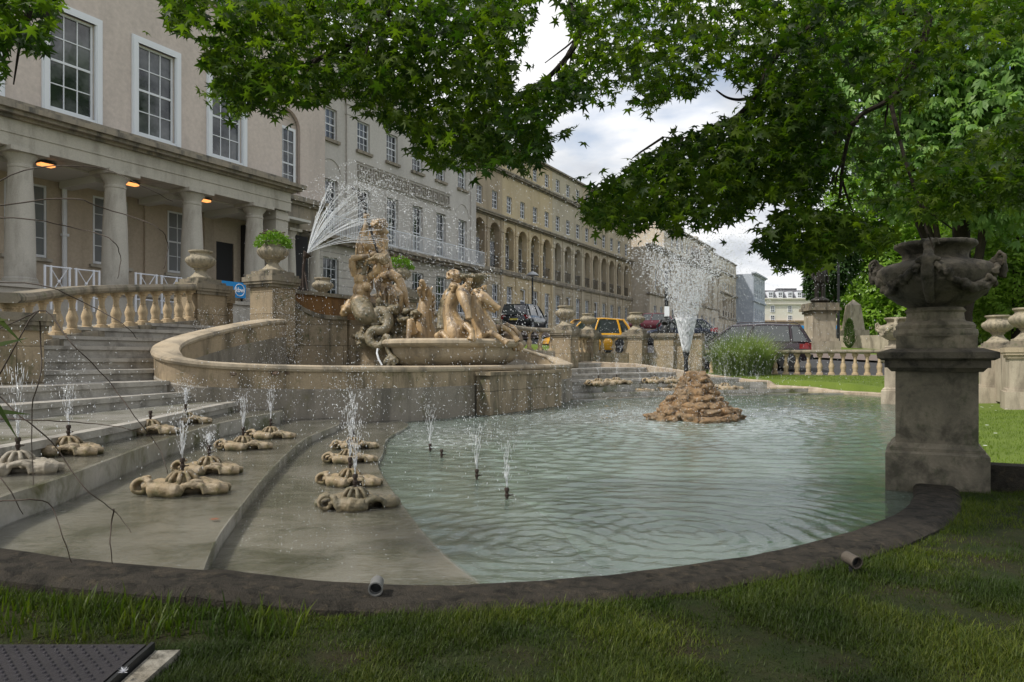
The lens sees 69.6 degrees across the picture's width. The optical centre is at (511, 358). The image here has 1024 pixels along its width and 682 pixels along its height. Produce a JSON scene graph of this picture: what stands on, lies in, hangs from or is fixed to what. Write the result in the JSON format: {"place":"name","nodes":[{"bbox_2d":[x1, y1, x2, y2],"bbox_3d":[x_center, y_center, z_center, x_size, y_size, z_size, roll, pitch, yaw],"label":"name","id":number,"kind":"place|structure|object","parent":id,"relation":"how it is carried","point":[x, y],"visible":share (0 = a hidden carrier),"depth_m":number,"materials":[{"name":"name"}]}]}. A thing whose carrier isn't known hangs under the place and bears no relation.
{"place":"outdoors","nodes":[
{"label":"outdoors","id":0,"kind":"place"},
{"bbox_2d":[0,408,283,493],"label":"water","id":1,"kind":"structure","parent":0,"point":[219,417],"depth_m":5.97,"materials":[{"name":"liquid"}]},
{"bbox_2d":[2,418,339,561],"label":"water","id":2,"kind":"structure","parent":0,"point":[287,424],"depth_m":5.78,"materials":[{"name":"liquid"}]},
{"bbox_2d":[241,4,328,301],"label":"recessed wing","id":3,"kind":"structure","parent":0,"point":[303,148],"depth_m":31.34,"materials":[{"name":"stone"}]},
{"bbox_2d":[282,125,295,182],"bbox_3d":[-9.379,-8.300,30.443,0.095,2.600,1.100,0,0,28],"label":"window","id":4,"kind":"structure","parent":3,"relation":"in","point":[288,136],"depth_m":30.63,"materials":[{"name":"glass"}]},
{"bbox_2d":[220,420,436,564],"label":"water","id":5,"kind":"structure","parent":0,"point":[401,423],"depth_m":6.76,"materials":[{"name":"liquid"}]},
{"bbox_2d":[0,487,1023,681],"bbox_3d":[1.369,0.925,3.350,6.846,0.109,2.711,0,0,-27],"label":"grass","id":6,"kind":"structure","parent":0,"point":[922,667],"depth_m":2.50,"materials":[{"name":"plant"}]},
{"bbox_2d":[0,642,154,681],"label":"access cover","id":7,"kind":"object","parent":6,"relation":"on","point":[61,662],"visible":1,"depth_m":2.25,"materials":[{"name":"metal"}]},
{"bbox_2d":[0,165,171,563],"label":"bare twigs","id":8,"kind":"object","parent":6,"relation":"on","point":[3,343],"visible":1,"depth_m":1.62,"materials":[{"name":"wood"}]},
{"bbox_2d":[121,650,179,681],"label":"stone edging","id":9,"kind":"object","parent":6,"relation":"on","point":[153,664],"visible":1,"depth_m":2.26,"materials":[{"name":"stone"}]},
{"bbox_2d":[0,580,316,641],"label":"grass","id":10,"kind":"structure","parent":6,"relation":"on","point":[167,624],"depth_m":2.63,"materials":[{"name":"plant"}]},
{"bbox_2d":[521,331,549,338],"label":"street pavement","id":11,"kind":"structure","parent":0,"point":[525,335],"depth_m":48.32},
{"bbox_2d":[501,304,547,332],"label":"parked car","id":12,"kind":"object","parent":11,"relation":"on","point":[537,319],"visible":0.57,"depth_m":44.15,"materials":[{"name":"black paint"}]},
{"bbox_2d":[628,313,671,328],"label":"parked car","id":13,"kind":"object","parent":11,"relation":"on","point":[649,322],"visible":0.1,"depth_m":61.23,"materials":[{"name":"red paint"}]},
{"bbox_2d":[524,339,708,349],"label":"street","id":14,"kind":"structure","parent":0,"point":[649,346],"depth_m":41.38,"materials":[{"name":"asphalt"}]},
{"bbox_2d":[647,318,717,343],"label":"parked car","id":15,"kind":"object","parent":14,"relation":"on","point":[702,328],"visible":0.31,"depth_m":41.09,"materials":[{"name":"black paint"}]},
{"bbox_2d":[378,394,912,583],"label":"water","id":16,"kind":"structure","parent":0,"point":[637,403],"depth_m":8.01,"materials":[{"name":"liquid"}]},
{"bbox_2d":[43,211,575,436],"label":"falling drops","id":17,"kind":"object","parent":16,"relation":"on","point":[280,350],"visible":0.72,"depth_m":12.11,"materials":[{"name":"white liquid"}]},
{"bbox_2d":[286,160,603,436],"bbox_3d":[-0.771,-0.439,13.894,7.390,7.070,3.394,0,0,0],"label":"water jet","id":18,"kind":"object","parent":16,"relation":"on","point":[313,242],"visible":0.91,"depth_m":14.27,"materials":[{"name":"white"}]},
{"bbox_2d":[643,352,746,426],"bbox_3d":[3.026,0.501,12.118,1.523,1.203,1.433,0,0,35],"label":"rock mound","id":19,"kind":"object","parent":16,"relation":"in","point":[706,402],"visible":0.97,"depth_m":11.73,"materials":[{"name":"brown stone"}]},
{"bbox_2d":[485,202,923,426],"bbox_3d":[3.278,-1.392,11.800,7.710,4.766,8.094,0,0,0],"label":"water jet","id":20,"kind":"object","parent":19,"relation":"on","point":[686,328],"visible":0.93,"depth_m":12.01,"materials":[{"name":"white"}]},
{"bbox_2d":[325,0,1010,289],"label":"sky","id":21,"kind":"structure","parent":0,"point":[611,136],"materials":[{"name":"white"}]},
{"bbox_2d":[474,412,894,574],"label":"pool floor","id":22,"kind":"structure","parent":0,"point":[609,566],"depth_m":7.95,"materials":[{"name":"liquid"}]},
{"bbox_2d":[0,323,603,584],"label":"stepped cascade","id":23,"kind":"object","parent":22,"relation":"on","point":[420,564],"visible":0.48,"depth_m":4.63,"materials":[{"name":"concrete"}]},
{"bbox_2d":[0,311,55,384],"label":"stone pier","id":24,"kind":"structure","parent":23,"relation":"on","point":[31,366],"depth_m":8.40,"materials":[{"name":"stone"}]},
{"bbox_2d":[0,437,64,476],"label":"shell spout","id":25,"kind":"object","parent":23,"relation":"on","point":[18,460],"visible":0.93,"depth_m":4.56,"materials":[{"name":"stone"}]},
{"bbox_2d":[0,280,128,454],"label":"water jet","id":26,"kind":"object","parent":25,"relation":"on","point":[14,415],"visible":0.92,"depth_m":4.65,"materials":[{"name":"white"}]},
{"bbox_2d":[41,425,103,457],"bbox_3d":[-3.314,0.626,5.498,0.582,0.256,0.403,0,0,12],"label":"shell spout","id":27,"kind":"object","parent":23,"relation":"on","point":[68,443],"visible":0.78,"depth_m":5.39,"materials":[{"name":"stone"}]},
{"bbox_2d":[0,284,199,345],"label":"balustrade","id":28,"kind":"object","parent":23,"relation":"on","point":[26,300],"visible":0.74,"depth_m":11.43,"materials":[{"name":"stone"}]},
{"bbox_2d":[137,411,179,435],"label":"shell spout","id":29,"kind":"object","parent":23,"relation":"on","point":[153,426],"visible":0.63,"depth_m":6.90,"materials":[{"name":"stone"}]},
{"bbox_2d":[129,458,230,498],"bbox_3d":[-2.153,0.788,4.826,0.621,0.266,0.430,0,0,0],"label":"shell spout","id":30,"kind":"object","parent":23,"relation":"on","point":[177,483],"visible":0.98,"depth_m":4.71,"materials":[{"name":"stone"}]},
{"bbox_2d":[172,282,232,325],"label":"stone pier","id":31,"kind":"structure","parent":23,"relation":"on","point":[211,298],"depth_m":14.12,"materials":[{"name":"stone"}]},
{"bbox_2d":[175,249,225,284],"bbox_3d":[-6.069,-1.756,14.348,0.657,0.673,0.656,0,0,28],"label":"stone urn","id":32,"kind":"object","parent":31,"relation":"on","point":[200,261],"visible":1,"depth_m":14.18,"materials":[{"name":"stone"}]},
{"bbox_2d":[170,445,242,476],"bbox_3d":[-2.327,0.793,5.665,0.554,0.248,0.384,0,0,12],"label":"shell spout","id":33,"kind":"object","parent":23,"relation":"on","point":[210,464],"visible":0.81,"depth_m":5.59,"materials":[{"name":"stone"}]},
{"bbox_2d":[213,427,273,451],"bbox_3d":[-2.600,0.793,7.151,0.555,0.248,0.384,0,0,-6],"label":"shell spout","id":34,"kind":"object","parent":23,"relation":"on","point":[242,442],"visible":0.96,"depth_m":7.05,"materials":[{"name":"stone"}]},
{"bbox_2d":[245,419,296,439],"bbox_3d":[-2.654,0.793,8.124,0.554,0.248,0.384,0,0,0],"label":"shell spout","id":35,"kind":"object","parent":23,"relation":"on","point":[272,432],"visible":0.98,"depth_m":8.02,"materials":[{"name":"stone"}]},
{"bbox_2d":[315,457,382,487],"bbox_3d":[-1.235,0.880,5.642,0.527,0.240,0.365,0,0,14],"label":"shell spout","id":36,"kind":"object","parent":23,"relation":"on","point":[342,480],"visible":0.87,"depth_m":5.55,"materials":[{"name":"stone"}]},
{"bbox_2d":[321,440,377,464],"bbox_3d":[-1.511,0.880,6.870,0.527,0.240,0.365,0,0,-4],"label":"shell spout","id":37,"kind":"object","parent":23,"relation":"on","point":[342,456],"visible":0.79,"depth_m":6.76,"materials":[{"name":"stone"}]},
{"bbox_2d":[330,429,379,449],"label":"shell spout","id":38,"kind":"object","parent":23,"relation":"on","point":[343,444],"visible":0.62,"depth_m":7.82,"materials":[{"name":"stone"}]},
{"bbox_2d":[314,474,400,512],"bbox_3d":[-1.005,0.879,4.794,0.552,0.249,0.385,0,0,-13],"label":"shell spout","id":39,"kind":"object","parent":23,"relation":"on","point":[354,498],"visible":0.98,"depth_m":4.71,"materials":[{"name":"stone"}]},
{"bbox_2d":[562,363,863,423],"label":"stepped cascade","id":40,"kind":"object","parent":22,"relation":"on","point":[587,372],"visible":0.23,"depth_m":19.92,"materials":[{"name":"stone"}]},
{"bbox_2d":[433,311,554,356],"bbox_3d":[-0.948,-0.330,21.162,5.883,2.220,0.890,0,0,-32],"label":"balustrade","id":41,"kind":"object","parent":40,"relation":"on","point":[541,350],"visible":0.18,"depth_m":22.21,"materials":[{"name":"stone"}]},
{"bbox_2d":[548,330,581,367],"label":"stone pier","id":42,"kind":"structure","parent":40,"relation":"on","point":[570,337],"depth_m":22.14,"materials":[{"name":"stone"}]},
{"bbox_2d":[551,305,580,329],"bbox_3d":[1.628,-1.223,22.411,0.727,0.745,0.727,0,0,28],"label":"stone urn","id":43,"kind":"object","parent":42,"relation":"on","point":[567,312],"visible":0.98,"depth_m":22.20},
{"bbox_2d":[881,360,894,424],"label":"stone pier","id":44,"kind":"structure","parent":22,"relation":"on","point":[887,393],"depth_m":16.13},
{"bbox_2d":[875,317,905,349],"bbox_3d":[8.569,-0.487,16.308,0.848,0.835,0.866,0,0,-8],"label":"garlanded urn","id":45,"kind":"object","parent":44,"relation":"on","point":[883,331],"visible":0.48,"depth_m":16.17,"materials":[{"name":"stone"}]},
{"bbox_2d":[526,343,883,374],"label":"road","id":46,"kind":"structure","parent":0,"point":[837,369],"depth_m":28.70,"materials":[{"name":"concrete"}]},
{"bbox_2d":[542,318,629,352],"bbox_3d":[3.342,-0.947,32.502,3.978,1.659,2.070,0,0,-16],"label":"parked car","id":47,"kind":"object","parent":46,"relation":"on","point":[618,326],"visible":0.3,"depth_m":31.98,"materials":[{"name":"yellow paint"}]},
{"bbox_2d":[705,322,812,369],"bbox_3d":[8.793,-0.457,27.598,4.437,1.731,2.170,0,0,12],"label":"parked car","id":48,"kind":"object","parent":46,"relation":"on","point":[780,331],"visible":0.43,"depth_m":26.63,"materials":[{"name":"grey paint"}]},
{"bbox_2d":[571,391,842,398],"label":"water","id":49,"kind":"structure","parent":0,"point":[596,397],"depth_m":19.47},
{"bbox_2d":[523,337,1023,494],"bbox_3d":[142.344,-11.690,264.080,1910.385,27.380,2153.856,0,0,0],"label":"ground","id":50,"kind":"structure","parent":0,"point":[860,385],"depth_m":19.61,"materials":[{"name":"plant"}]},
{"bbox_2d":[0,0,310,326],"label":"columned building","id":51,"kind":"structure","parent":50,"relation":"on","point":[111,84],"depth_m":23.45,"materials":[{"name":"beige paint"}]},
{"bbox_2d":[4,178,45,257],"bbox_3d":[-14.979,-4.290,22.651,0.095,2.260,1.220,0,0,28],"label":"window","id":52,"kind":"structure","parent":51,"relation":"in","point":[39,190],"depth_m":23.04,"materials":[{"name":"glass"}]},
{"bbox_2d":[43,265,99,311],"bbox_3d":[-12.056,-1.897,20.207,0.086,1.180,1.536,0,0,28],"label":"white railing","id":53,"kind":"object","parent":51,"relation":"attached to","point":[69,278],"visible":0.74,"depth_m":20.13,"materials":[{"name":"metal"}]},
{"bbox_2d":[50,12,92,119],"bbox_3d":[-12.928,-8.555,21.545,0.095,2.850,1.300,0,0,28],"label":"window","id":54,"kind":"structure","parent":51,"relation":"in","point":[71,69],"depth_m":21.61,"materials":[{"name":"glass"}]},
{"bbox_2d":[93,196,126,264],"bbox_3d":[-13.684,-4.290,25.050,0.095,2.260,1.220,0,0,28],"label":"window","id":55,"kind":"structure","parent":51,"relation":"in","point":[97,211],"depth_m":24.67,"materials":[{"name":"glass"}]},
{"bbox_2d":[139,45,172,142],"bbox_3d":[-11.633,-8.555,23.945,0.095,2.850,1.300,0,0,28],"label":"window","id":56,"kind":"structure","parent":51,"relation":"in","point":[155,68],"depth_m":23.99,"materials":[{"name":"glass"}]},
{"bbox_2d":[167,210,181,273],"bbox_3d":[-12.356,-4.290,27.519,0.095,2.260,1.220,0,0,28],"label":"window","id":57,"kind":"structure","parent":51,"relation":"in","point":[174,219],"depth_m":27.23,"materials":[{"name":"glass"}]},
{"bbox_2d":[216,241,232,281],"bbox_3d":[-11.461,-3.290,29.267,0.050,2.620,0.850,0,0,28],"label":"door","id":58,"kind":"structure","parent":51,"relation":"in","point":[224,251],"depth_m":29.27,"materials":[{"name":"grey"}]},
{"bbox_2d":[213,75,239,162],"bbox_3d":[-10.304,-8.555,26.411,0.095,2.850,1.300,0,0,28],"label":"window","id":59,"kind":"structure","parent":51,"relation":"in","point":[226,141],"depth_m":26.41,"materials":[{"name":"glass"}]},
{"bbox_2d":[150,289,572,441],"bbox_3d":[-2.050,0.277,15.419,5.480,3.517,12.372,0,0,28],"label":"fountain basin","id":60,"kind":"object","parent":50,"relation":"on","point":[193,356],"visible":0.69,"depth_m":12.10,"materials":[{"name":"stone"}]},
{"bbox_2d":[242,275,300,364],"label":"stone pier","id":61,"kind":"structure","parent":60,"relation":"on","point":[263,303],"depth_m":14.32,"materials":[{"name":"stone"}]},
{"bbox_2d":[246,240,298,278],"bbox_3d":[-4.721,-1.940,14.530,0.704,0.721,0.703,0,0,28],"label":"stone urn","id":62,"kind":"object","parent":61,"relation":"on","point":[273,255],"visible":0.88,"depth_m":14.34,"materials":[{"name":"stone"}]},
{"bbox_2d":[252,229,292,248],"bbox_3d":[-4.729,-2.352,14.536,0.759,0.400,0.772,0,0,0],"label":"pot plant","id":63,"kind":"object","parent":62,"relation":"in","point":[266,234],"visible":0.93,"depth_m":14.34,"materials":[{"name":"green plant"}]},
{"bbox_2d":[382,338,526,365],"bbox_3d":[-1.152,-0.055,14.935,2.774,0.630,3.305,0,0,28],"label":"scalloped dish","id":64,"kind":"object","parent":60,"relation":"in","point":[424,351],"visible":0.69,"depth_m":13.68,"materials":[{"name":"stone"}]},
{"bbox_2d":[351,293,421,348],"bbox_3d":[-2.515,-0.773,14.961,1.521,1.183,1.388,0,0,0],"label":"carved rockwork","id":65,"kind":"object","parent":64,"relation":"on","point":[395,332],"visible":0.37,"depth_m":14.50,"materials":[{"name":"stone"}]},
{"bbox_2d":[352,187,411,313],"bbox_3d":[-2.562,-2.165,15.182,1.406,2.611,0.873,0,0,0],"label":"sea god statue","id":66,"kind":"object","parent":65,"relation":"on","point":[388,277],"visible":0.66,"depth_m":14.99,"materials":[{"name":"stone"}]},
{"bbox_2d":[406,279,435,337],"bbox_3d":[-1.787,-0.852,14.464,0.564,1.380,0.965,0,0,0],"label":"seahorse statue","id":67,"kind":"object","parent":64,"relation":"on","point":[427,298],"visible":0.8,"depth_m":14.44,"materials":[{"name":"stone"}]},
{"bbox_2d":[434,282,475,340],"bbox_3d":[-1.067,-0.805,13.923,0.797,1.303,1.002,0,0,0],"label":"seahorse statue","id":68,"kind":"object","parent":64,"relation":"on","point":[451,318],"visible":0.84,"depth_m":13.89,"materials":[{"name":"stone"}]},
{"bbox_2d":[437,269,488,328],"bbox_3d":[-0.959,-1.166,14.501,1.032,1.202,0.624,0,0,0],"label":"merman statue","id":69,"kind":"object","parent":68,"relation":"on","point":[477,280],"visible":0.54,"depth_m":14.36,"materials":[{"name":"stone"}]},
{"bbox_2d":[470,288,519,345],"bbox_3d":[-0.408,-0.787,14.163,1.036,1.126,0.716,0,0,17],"label":"seahorse statue","id":70,"kind":"object","parent":64,"relation":"on","point":[485,324],"visible":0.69,"depth_m":14.05,"materials":[{"name":"stone"}]},
{"label":"basin water","id":71,"kind":"structure","parent":60,"relation":"in","visible":0},
{"bbox_2d":[339,251,399,365],"bbox_3d":[-2.836,-0.971,14.490,1.004,2.265,1.462,0,0,-19],"label":"merman statue","id":72,"kind":"object","parent":71,"relation":"on","point":[367,313],"visible":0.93,"depth_m":14.42,"materials":[{"name":"stone"}]},
{"bbox_2d":[296,62,484,321],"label":"grey town house","id":73,"kind":"structure","parent":50,"relation":"on","point":[369,142],"depth_m":40.77,"materials":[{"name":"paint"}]},
{"bbox_2d":[323,257,336,293],"bbox_3d":[-9.025,-3.900,36.187,0.095,2.100,1.100,0,0,28],"label":"window","id":74,"kind":"structure","parent":73,"relation":"in","point":[329,264],"depth_m":36.39,"materials":[{"name":"glass"}]},
{"bbox_2d":[387,198,395,245],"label":"window","id":75,"kind":"structure","parent":73,"relation":"in","point":[392,220],"depth_m":40.67,"materials":[{"name":"glass"}]},
{"bbox_2d":[0,483,961,616],"bbox_3d":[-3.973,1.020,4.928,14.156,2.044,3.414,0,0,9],"label":"pool kerb","id":76,"kind":"structure","parent":50,"relation":"on","point":[929,509],"depth_m":2.99,"materials":[{"name":"stone"}]},
{"bbox_2d":[462,119,506,321],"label":"terrace house","id":77,"kind":"structure","parent":50,"relation":"on","point":[488,211],"depth_m":54.18,"materials":[{"name":"beige stone"}]},
{"bbox_2d":[0,0,1023,276],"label":"maple tree","id":78,"kind":"object","parent":50,"relation":"on","point":[780,154],"visible":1,"depth_m":3.74,"materials":[{"name":"green plant"}]},
{"bbox_2d":[490,146,555,327],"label":"terrace house","id":79,"kind":"structure","parent":50,"relation":"on","point":[517,201],"depth_m":59.33,"materials":[{"name":"beige stone"}]},
{"bbox_2d":[543,168,585,325],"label":"terrace house","id":80,"kind":"structure","parent":50,"relation":"on","point":[572,243],"depth_m":66.16,"materials":[{"name":"stone"}]},
{"bbox_2d":[575,184,634,321],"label":"terrace house","id":81,"kind":"structure","parent":50,"relation":"on","point":[601,268],"depth_m":74.84,"materials":[{"name":"stone"}]},
{"bbox_2d":[578,352,656,365],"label":"end wall","id":82,"kind":"structure","parent":50,"relation":"on","point":[605,357],"depth_m":26.45,"materials":[{"name":"stone"}]},
{"bbox_2d":[621,334,649,363],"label":"stone pier","id":83,"kind":"structure","parent":50,"relation":"on","point":[630,343],"depth_m":26.51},
{"bbox_2d":[622,312,649,333],"bbox_3d":[4.516,-1.276,26.819,0.774,0.793,0.774,0,0,28],"label":"stone urn","id":84,"kind":"object","parent":83,"relation":"on","point":[635,328],"visible":0.99,"depth_m":26.60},
{"bbox_2d":[650,333,678,368],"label":"stone pier","id":85,"kind":"structure","parent":50,"relation":"on","point":[662,341],"depth_m":26.39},
{"bbox_2d":[656,264,676,332],"bbox_3d":[5.609,-2.154,26.740,0.590,2.508,0.600,0,0,41],"label":"ornate lamp","id":86,"kind":"object","parent":85,"relation":"on","point":[665,322],"visible":0.77,"depth_m":26.64,"materials":[{"name":"black metal"}]},
{"bbox_2d":[624,223,722,330],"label":"central pavilion","id":87,"kind":"structure","parent":50,"relation":"on","point":[640,301],"depth_m":88.54,"materials":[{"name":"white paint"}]},
{"bbox_2d":[674,333,704,371],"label":"panel wall","id":88,"kind":"structure","parent":50,"relation":"on","point":[680,357],"depth_m":26.07,"materials":[{"name":"stone"}]},
{"bbox_2d":[722,257,737,330],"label":"terrace house","id":89,"kind":"structure","parent":50,"relation":"on","point":[729,301],"depth_m":125.72,"materials":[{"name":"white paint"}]},
{"bbox_2d":[580,361,880,413],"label":"pool kerb","id":90,"kind":"structure","parent":50,"relation":"on","point":[679,373],"depth_m":22.66,"materials":[{"name":"stone"}]},
{"bbox_2d":[691,323,798,375],"bbox_3d":[7.710,-0.353,24.591,4.260,1.894,3.744,0,0,0],"label":"reed clump","id":91,"kind":"object","parent":50,"relation":"on","point":[738,365],"visible":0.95,"depth_m":24.17,"materials":[{"name":"plant"}]},
{"bbox_2d":[736,272,767,323],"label":"end house","id":92,"kind":"structure","parent":50,"relation":"on","point":[755,296],"depth_m":130.40,"materials":[{"name":"white paint"}]},
{"bbox_2d":[705,349,883,375],"bbox_3d":[10.603,0.380,23.992,8.500,1.320,0.350,0,0,28],"label":"balustrade","id":93,"kind":"object","parent":50,"relation":"on","point":[831,354],"visible":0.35,"depth_m":24.03,"materials":[{"name":"stone"}]},
{"bbox_2d":[707,373,883,385],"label":"grass","id":94,"kind":"structure","parent":50,"relation":"on","point":[805,377],"depth_m":22.74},
{"bbox_2d":[765,288,871,337],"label":"white corner building","id":95,"kind":"structure","parent":50,"relation":"on","point":[793,301],"depth_m":150.00,"materials":[{"name":"paint"}]},
{"bbox_2d":[799,232,864,302],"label":"tree","id":96,"kind":"object","parent":50,"relation":"on","point":[850,268],"visible":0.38,"depth_m":46.71,"materials":[{"name":"green plant"}]},
{"bbox_2d":[840,300,869,335],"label":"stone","id":97,"kind":"object","parent":50,"relation":"on","point":[853,310],"visible":0.47,"depth_m":49.58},
{"bbox_2d":[840,335,888,348],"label":"memorial wall","id":98,"kind":"structure","parent":50,"relation":"on","point":[874,342],"depth_m":44.82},
{"bbox_2d":[781,0,1023,321],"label":"chestnut tree","id":99,"kind":"object","parent":50,"relation":"on","point":[965,100],"visible":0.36,"depth_m":22.01,"materials":[{"name":"green plant"}]},
{"bbox_2d":[818,162,1009,344],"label":"broadleaf tree","id":100,"kind":"object","parent":50,"relation":"on","point":[868,299],"visible":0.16,"depth_m":55.57,"materials":[{"name":"green plant"}]},
{"bbox_2d":[932,217,1023,342],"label":"broadleaf tree","id":101,"kind":"object","parent":50,"relation":"on","point":[995,301],"visible":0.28,"depth_m":26.67,"materials":[{"name":"green plant"}]},
{"bbox_2d":[979,349,1000,402],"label":"stone pier","id":102,"kind":"structure","parent":50,"relation":"on","point":[987,391],"depth_m":15.59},
{"bbox_2d":[978,315,1013,348],"bbox_3d":[10.428,-0.560,15.800,0.703,0.721,0.703,0,0,28],"label":"stone urn","id":103,"kind":"object","parent":102,"relation":"on","point":[997,327],"visible":0.95,"depth_m":15.63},
{"bbox_2d":[995,354,1004,401],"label":"wall","id":104,"kind":"structure","parent":50,"relation":"on","point":[999,373],"depth_m":15.23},
{"bbox_2d":[979,409,1023,463],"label":"grass","id":105,"kind":"structure","parent":50,"relation":"on","point":[999,429],"depth_m":9.45,"materials":[{"name":"plant"}]},
{"bbox_2d":[991,462,1023,493],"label":"lawn kerb","id":106,"kind":"structure","parent":50,"relation":"on","point":[1007,477],"depth_m":5.34,"materials":[{"name":"stone"}]},
{"bbox_2d":[1000,347,1023,409],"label":"stone pier","id":107,"kind":"structure","parent":50,"relation":"on","point":[1012,394],"depth_m":13.61,"materials":[{"name":"stone"}]},
{"bbox_2d":[1002,307,1023,347],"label":"stone urn","id":108,"kind":"object","parent":107,"relation":"on","point":[1016,319],"visible":1,"depth_m":13.71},
{"bbox_2d":[812,353,877,360],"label":"pavement","id":109,"kind":"structure","parent":0,"point":[859,356],"depth_m":34.51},
{"bbox_2d":[799,303,841,349],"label":"statue plinth","id":110,"kind":"structure","parent":109,"relation":"on","point":[814,327],"depth_m":38.40,"materials":[{"name":"stone"}]},
{"bbox_2d":[810,258,829,302],"bbox_3d":[16.311,-4.140,39.001,0.935,2.495,0.937,0,0,-45],"label":"bronze statue","id":111,"kind":"object","parent":110,"relation":"on","point":[819,281],"visible":0.75,"depth_m":38.87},
{"bbox_2d":[877,348,999,518],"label":"stone pier","id":112,"kind":"structure","parent":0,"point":[935,439],"depth_m":5.48,"materials":[{"name":"stone"}]},
{"bbox_2d":[868,237,1007,347],"bbox_3d":[3.306,-0.487,5.739,0.848,0.834,0.866,0,0,-7],"label":"garlanded urn","id":113,"kind":"object","parent":112,"relation":"on","point":[938,289],"visible":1,"depth_m":5.50,"materials":[{"name":"stone"}]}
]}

